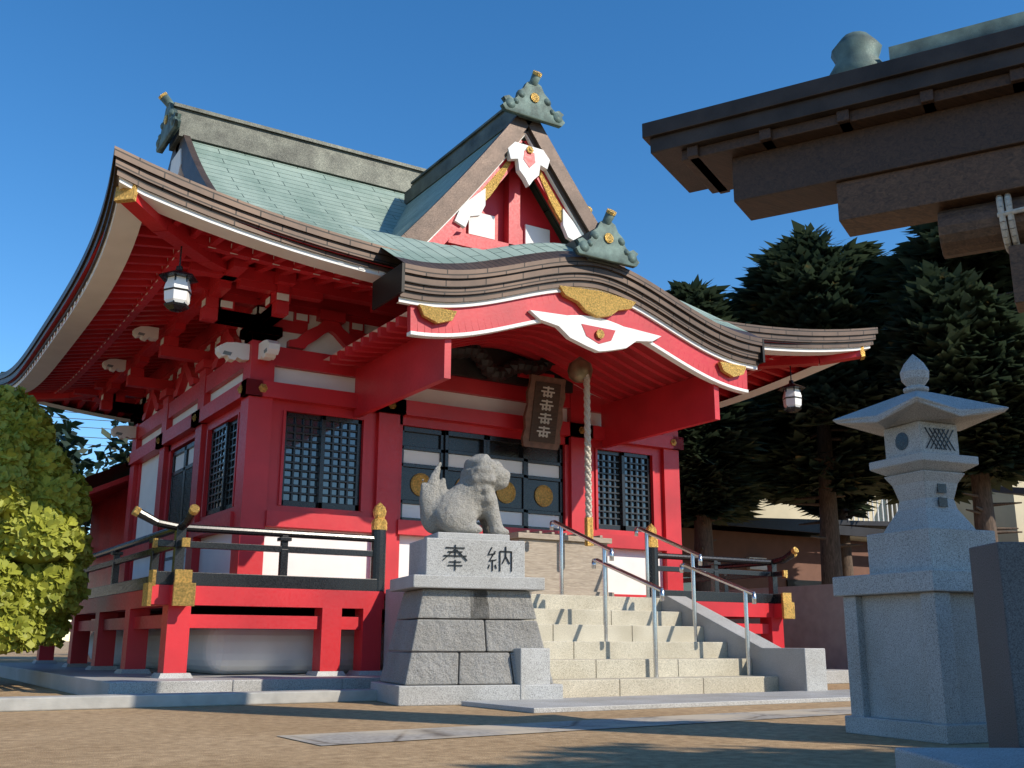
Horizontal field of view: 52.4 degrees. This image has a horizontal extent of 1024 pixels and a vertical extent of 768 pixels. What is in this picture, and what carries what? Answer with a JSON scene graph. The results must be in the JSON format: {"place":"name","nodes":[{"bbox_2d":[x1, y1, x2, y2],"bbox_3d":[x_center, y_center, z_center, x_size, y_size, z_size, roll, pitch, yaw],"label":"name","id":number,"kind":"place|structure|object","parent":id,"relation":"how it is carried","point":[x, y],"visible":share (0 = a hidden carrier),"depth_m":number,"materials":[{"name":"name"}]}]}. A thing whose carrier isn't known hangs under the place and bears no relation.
{"place":"outdoors","nodes":[
{"label":"outdoors","id":0,"kind":"place"},
{"bbox_2d":[404,109,538,204],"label":"gable roof ridge","id":1,"kind":"structure","parent":0,"point":[496,124],"depth_m":13.76,"materials":[{"name":"teal metal"}]},
{"bbox_2d":[0,641,988,767],"bbox_3d":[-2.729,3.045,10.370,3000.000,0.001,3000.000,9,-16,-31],"label":"ground","id":2,"kind":"structure","parent":0,"point":[239,736],"depth_m":5.07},
{"bbox_2d":[0,372,90,531],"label":"tree","id":3,"kind":"object","parent":2,"relation":"on","point":[70,439],"visible":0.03,"depth_m":22.91,"materials":[{"name":"green plant"}]},
{"bbox_2d":[44,409,130,446],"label":"power lines","id":4,"kind":"object","parent":2,"relation":"on","point":[89,427],"visible":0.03,"depth_m":34.70,"materials":[{"name":"black"}]},
{"bbox_2d":[80,420,133,534],"bbox_3d":[-8.697,3.828,26.703,6.909,6.317,5.994,9,-16,-31],"label":"tree","id":5,"kind":"object","parent":2,"relation":"on","point":[121,457],"visible":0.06,"depth_m":26.77,"materials":[{"name":"green plant"}]},
{"bbox_2d":[87,487,127,661],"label":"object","id":6,"kind":"object","parent":2,"relation":"on","point":[108,517],"depth_m":19.83,"materials":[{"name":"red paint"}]},
{"bbox_2d":[0,689,376,711],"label":"kerb strip","id":7,"kind":"object","parent":2,"relation":"on","point":[66,702],"depth_m":7.58,"materials":[{"name":"concrete"}]},
{"bbox_2d":[0,662,848,694],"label":"shrine platform","id":8,"kind":"structure","parent":2,"relation":"on","point":[71,680],"depth_m":9.11,"materials":[{"name":"concrete"}]},
{"bbox_2d":[32,660,381,678],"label":"foundation stones","id":9,"kind":"object","parent":8,"relation":"on","point":[189,675],"visible":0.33,"depth_m":10.09,"materials":[{"name":"stone"}]},
{"bbox_2d":[88,623,384,674],"bbox_3d":[-1.719,3.546,14.051,6.530,0.510,6.090,9,-16,-31],"label":"kamebara","id":10,"kind":"object","parent":8,"relation":"on","point":[225,651],"visible":0.26,"depth_m":10.22,"materials":[{"name":"white paint"}]},
{"bbox_2d":[17,134,860,672],"bbox_3d":[-3.168,0.959,17.098,9.413,6.910,15.335,9,-16,-31],"label":"shrine","id":11,"kind":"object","parent":8,"relation":"on","point":[651,403],"depth_m":11.67,"materials":[{"name":"red wood"}]},
{"bbox_2d":[85,463,129,487],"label":"roof","id":12,"kind":"structure","parent":11,"relation":"on","point":[107,476],"depth_m":17.52,"materials":[{"name":"brown metal"}]},
{"bbox_2d":[107,332,266,434],"bbox_3d":[-1.790,0.271,14.496,6.987,0.603,6.547,9,-16,-31],"label":"shrine carving accent","id":13,"kind":"object","parent":11,"relation":"attached to","point":[224,352],"visible":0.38,"depth_m":12.23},
{"bbox_2d":[3,140,405,372],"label":"roof","id":14,"kind":"structure","parent":11,"relation":"on","point":[336,204],"depth_m":13.68,"materials":[{"name":"green metal"}]},
{"bbox_2d":[169,102,425,192],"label":"ridge","id":15,"kind":"structure","parent":14,"relation":"on","point":[229,133],"depth_m":14.57,"materials":[{"name":"grey metal"}]},
{"bbox_2d":[168,115,624,267],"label":"bargeboards","id":16,"kind":"object","parent":11,"relation":"on","point":[443,209],"visible":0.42,"depth_m":12.47,"materials":[{"name":"brown wood"}]},
{"bbox_2d":[156,73,639,267],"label":"ridge-end ornaments","id":17,"kind":"object","parent":11,"relation":"on","point":[596,245],"visible":0.84,"depth_m":12.40,"materials":[{"name":"green metal"}]},
{"bbox_2d":[158,70,616,242],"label":"ridge ornament finials","id":18,"kind":"object","parent":17,"relation":"attached to","point":[608,237],"visible":0.77,"depth_m":12.51,"materials":[{"name":"gold metal"}]},
{"bbox_2d":[8,222,805,416],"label":"eave soffit","id":19,"kind":"structure","parent":11,"relation":"attached to","point":[87,405],"depth_m":11.94,"materials":[{"name":"wood"}]},
{"bbox_2d":[210,417,647,526],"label":"lattice windows","id":20,"kind":"structure","parent":11,"relation":"in","point":[291,420],"depth_m":11.44,"materials":[{"name":"black wood"}]},
{"bbox_2d":[0,146,877,418],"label":"roof eave edge","id":21,"kind":"object","parent":11,"relation":"attached to","point":[147,176],"visible":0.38,"depth_m":9.78,"materials":[{"name":"brown wood"}]},
{"bbox_2d":[12,177,869,422],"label":"eave fascia","id":22,"kind":"structure","parent":11,"relation":"attached to","point":[119,242],"depth_m":10.14,"materials":[{"name":"white paint"}]},
{"bbox_2d":[324,312,592,394],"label":"rafters","id":23,"kind":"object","parent":11,"relation":"attached to","point":[376,330],"depth_m":10.55,"materials":[{"name":"red paint"}]},
{"bbox_2d":[392,132,569,243],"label":"gable roof","id":24,"kind":"structure","parent":11,"relation":"attached to","point":[419,206],"depth_m":13.30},
{"bbox_2d":[114,146,864,618],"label":"fittings","id":25,"kind":"object","parent":11,"relation":"attached to","point":[596,304],"visible":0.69,"depth_m":10.86,"materials":[{"name":"gold metal"}]},
{"bbox_2d":[451,345,572,393],"bbox_3d":[-0.161,-0.265,12.452,2.340,0.491,0.320,9,-16,-31],"label":"dragon carving","id":26,"kind":"object","parent":11,"relation":"attached to","point":[478,362],"visible":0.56,"depth_m":12.42,"materials":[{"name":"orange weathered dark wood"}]},
{"bbox_2d":[521,374,565,449],"bbox_3d":[0.383,0.342,12.472,0.540,0.852,0.228,9,-16,-31],"label":"sign frame","id":27,"kind":"object","parent":11,"relation":"attached to","point":[527,415],"visible":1,"depth_m":12.38,"materials":[{"name":"brown wood"}]},
{"bbox_2d":[529,381,560,443],"bbox_3d":[0.385,0.342,12.467,0.360,0.717,0.208,9,-16,-31],"label":"sign board","id":28,"kind":"object","parent":27,"relation":"in","point":[537,410],"visible":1,"depth_m":12.43,"materials":[{"name":"brown wood"}]},
{"bbox_2d":[537,386,554,437],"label":"sign characters","id":29,"kind":"object","parent":28,"relation":"attached to","point":[545,414],"visible":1,"depth_m":12.43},
{"bbox_2d":[346,224,759,337],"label":"porch roof","id":30,"kind":"structure","parent":11,"relation":"attached to","point":[432,255],"depth_m":10.60,"materials":[{"name":"teal metal"}]},
{"bbox_2d":[372,257,764,365],"bbox_3d":[0.771,-0.850,11.065,4.610,0.800,0.650,9,-16,-31],"label":"porch roof edge","id":31,"kind":"object","parent":30,"relation":"attached to","point":[411,281],"visible":0.99,"depth_m":10.62,"materials":[{"name":"brown wood"}]},
{"bbox_2d":[397,287,756,370],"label":"porch fascia trim","id":32,"kind":"structure","parent":11,"relation":"attached to","point":[405,301],"depth_m":10.57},
{"bbox_2d":[567,357,592,382],"bbox_3d":[0.788,-0.168,12.031,0.300,0.310,0.300,9,-16,-31],"label":"bell","id":33,"kind":"object","parent":11,"relation":"hanging from","point":[579,369],"visible":0.96,"depth_m":11.92,"materials":[{"name":"brown metal"}]},
{"bbox_2d":[583,374,591,516],"bbox_3d":[0.854,0.729,11.732,0.081,1.732,0.081,9,-16,-31],"label":"bell rope","id":34,"kind":"object","parent":33,"relation":"hanging from","point":[587,456],"visible":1,"depth_m":11.72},
{"bbox_2d":[371,532,562,705],"bbox_3d":[-0.383,1.914,8.541,1.330,1.330,0.960,5,-15,-19],"label":"statue pedestal","id":35,"kind":"object","parent":2,"relation":"on","point":[429,568],"visible":0.86,"depth_m":8.29,"materials":[{"name":"stone"}]},
{"bbox_2d":[419,454,509,534],"bbox_3d":[-0.397,0.932,8.769,0.780,0.702,0.426,5,-15,-19],"label":"komainu statue","id":36,"kind":"object","parent":35,"relation":"on","point":[466,502],"visible":0.92,"depth_m":8.65,"materials":[{"name":"stone"}]},
{"bbox_2d":[380,589,552,684],"bbox_3d":[-0.383,2.064,8.503,1.207,0.722,0.856,5,-15,-19],"label":"stone block base","id":37,"kind":"object","parent":35,"relation":"on","point":[462,630],"visible":0.97,"depth_m":8.16,"materials":[{"name":"stone"}]},
{"bbox_2d":[443,545,511,570],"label":"komainu pedestal characters","id":38,"kind":"object","parent":35,"relation":"attached to","point":[464,556],"visible":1,"depth_m":8.43,"materials":[{"name":"black paint"}]},
{"bbox_2d":[382,594,778,697],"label":"stair steps","id":39,"kind":"structure","parent":2,"relation":"on","point":[586,660],"depth_m":9.95,"materials":[{"name":"beige stone"}]},
{"bbox_2d":[529,520,756,676],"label":"handrails","id":40,"kind":"object","parent":39,"relation":"on","point":[646,582],"visible":0.69,"depth_m":10.48,"materials":[{"name":"silver metal"}]},
{"bbox_2d":[383,589,827,699],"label":"stair cheeks","id":41,"kind":"object","parent":2,"relation":"on","point":[798,669],"visible":0.38,"depth_m":10.05,"materials":[{"name":"grey stone"}]},
{"bbox_2d":[508,530,613,595],"bbox_3d":[0.457,2.070,11.813,1.300,0.710,0.600,9,-16,-31],"label":"offertory box","id":42,"kind":"object","parent":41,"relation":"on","point":[581,576],"visible":0.64,"depth_m":11.60,"materials":[{"name":"brown wood"}]},
{"bbox_2d":[461,689,850,712],"bbox_3d":[1.764,2.592,8.555,4.440,0.035,1.000,9,-16,-31],"label":"stair apron","id":43,"kind":"object","parent":2,"relation":"on","point":[581,704],"visible":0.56,"depth_m":7.94,"materials":[{"name":"grey stone"}]},
{"bbox_2d":[666,275,784,590],"bbox_3d":[3.316,1.503,18.333,3.122,7.075,3.088,9,-16,-31],"label":"conifer","id":44,"kind":"object","parent":2,"relation":"on","point":[727,486],"depth_m":17.52,"materials":[{"name":"green plant"}]},
{"bbox_2d":[681,527,869,589],"bbox_3d":[4.463,4.896,23.421,8.900,2.750,3.400,9,-16,-31],"label":"brown annex","id":45,"kind":"object","parent":2,"relation":"on","point":[804,563],"depth_m":22.42,"materials":[{"name":"metal"}]},
{"bbox_2d":[681,518,889,537],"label":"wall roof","id":46,"kind":"structure","parent":45,"relation":"on","point":[783,526],"depth_m":22.71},
{"bbox_2d":[689,220,937,584],"bbox_3d":[5.534,1.019,18.972,4.444,8.344,5.532,9,-16,-31],"label":"conifer","id":47,"kind":"object","parent":2,"relation":"on","point":[804,278],"depth_m":17.87,"materials":[{"name":"green plant"}]},
{"bbox_2d":[781,399,882,575],"bbox_3d":[7.409,2.452,23.870,3.755,7.930,4.639,9,-16,-31],"label":"conifer","id":48,"kind":"object","parent":2,"relation":"on","point":[856,502],"depth_m":23.32,"materials":[{"name":"green plant"}]},
{"bbox_2d":[777,253,993,504],"bbox_3d":[7.953,1.336,19.893,4.558,8.182,4.340,9,-16,-31],"label":"conifer","id":49,"kind":"object","parent":2,"relation":"on","point":[889,494],"visible":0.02,"depth_m":19.70,"materials":[{"name":"green plant"}]},
{"bbox_2d":[753,481,1023,541],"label":"beige houses","id":50,"kind":"structure","parent":2,"relation":"on","point":[1012,515],"depth_m":28.25,"materials":[{"name":"paint"}]},
{"bbox_2d":[746,499,897,569],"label":"house trim","id":51,"kind":"structure","parent":50,"relation":"attached to","point":[855,538],"depth_m":27.61,"materials":[{"name":"white"}]},
{"bbox_2d":[832,354,1008,744],"bbox_3d":[2.260,0.827,5.628,0.740,2.052,0.740,6,-15,-22],"label":"stone lantern","id":52,"kind":"object","parent":2,"relation":"on","point":[914,663],"visible":0.88,"depth_m":5.45,"materials":[{"name":"stone"}]},
{"bbox_2d":[857,221,1023,541],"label":"conifer","id":53,"kind":"object","parent":2,"relation":"on","point":[925,291],"depth_m":15.90,"materials":[{"name":"green plant"}]},
{"bbox_2d":[895,747,1023,767],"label":"slab","id":54,"kind":"structure","parent":2,"relation":"on","point":[959,757],"depth_m":3.31,"materials":[{"name":"stone"}]},
{"bbox_2d":[969,542,1023,747],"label":"dark stone monument","id":55,"kind":"object","parent":2,"relation":"on","point":[997,570],"visible":0.84,"depth_m":3.92,"materials":[{"name":"stone"}]},
{"bbox_2d":[992,486,1023,495],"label":"house roofs","id":56,"kind":"structure","parent":2,"relation":"on","point":[1017,491],"depth_m":23.31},
{"bbox_3d":[-5.522,1.801,10.971,1.150,2.690,1.160,9,-16,-31],"label":"kaizuka juniper trunk","id":57,"kind":"object","parent":2,"relation":"on","visible":0},
{"bbox_2d":[0,384,95,654],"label":"bush","id":58,"kind":"object","parent":57,"relation":"attached to","point":[47,557],"visible":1,"depth_m":10.68,"materials":[{"name":"green plant"}]},
{"bbox_2d":[0,0,1023,640],"label":"sky","id":59,"kind":"structure","parent":0,"point":[404,81],"materials":[{"name":"blue"}]},
{"bbox_2d":[280,707,850,745],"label":"paving path","id":60,"kind":"structure","parent":0,"point":[323,739],"depth_m":5.81,"materials":[{"name":"stone"}]},
{"bbox_2d":[565,229,618,267],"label":"porch roof ridge","id":61,"kind":"structure","parent":0,"point":[572,244],"depth_m":10.96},
{"bbox_2d":[683,577,820,590],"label":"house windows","id":62,"kind":"structure","parent":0,"point":[687,586],"depth_m":22.51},
{"bbox_2d":[708,584,847,668],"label":"block wall","id":63,"kind":"structure","parent":0,"point":[818,621],"depth_m":14.29,"materials":[{"name":"concrete"}]},
{"bbox_2d":[895,427,954,511],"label":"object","id":64,"kind":"object","parent":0,"point":[901,441],"visible":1,"depth_m":5.63,"materials":[{"name":"grey stone"}]},
{"bbox_2d":[836,144,1023,312],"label":"torii wood beams","id":65,"kind":"structure","parent":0,"point":[955,198],"depth_m":5.69,"materials":[{"name":"brown wood"}]},
{"bbox_2d":[682,67,1023,220],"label":"dark torii wood","id":66,"kind":"object","parent":65,"relation":"on","point":[792,168],"visible":1,"depth_m":5.96,"materials":[{"name":"brown wood"}]},
{"bbox_2d":[642,25,1023,192],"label":"roof","id":67,"kind":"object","parent":66,"relation":"on","point":[669,140],"visible":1,"depth_m":5.93,"materials":[{"name":"brown wood"}]},
{"bbox_2d":[830,11,1023,74],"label":"roof ridge","id":68,"kind":"structure","parent":67,"relation":"on","point":[854,50],"depth_m":6.03,"materials":[{"name":"metal"}]},
{"bbox_2d":[996,193,1023,253],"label":"rope","id":69,"kind":"object","parent":65,"relation":"attached to","point":[1009,212],"visible":0.69,"depth_m":5.50,"materials":[{"name":"white fabric"}]}
]}

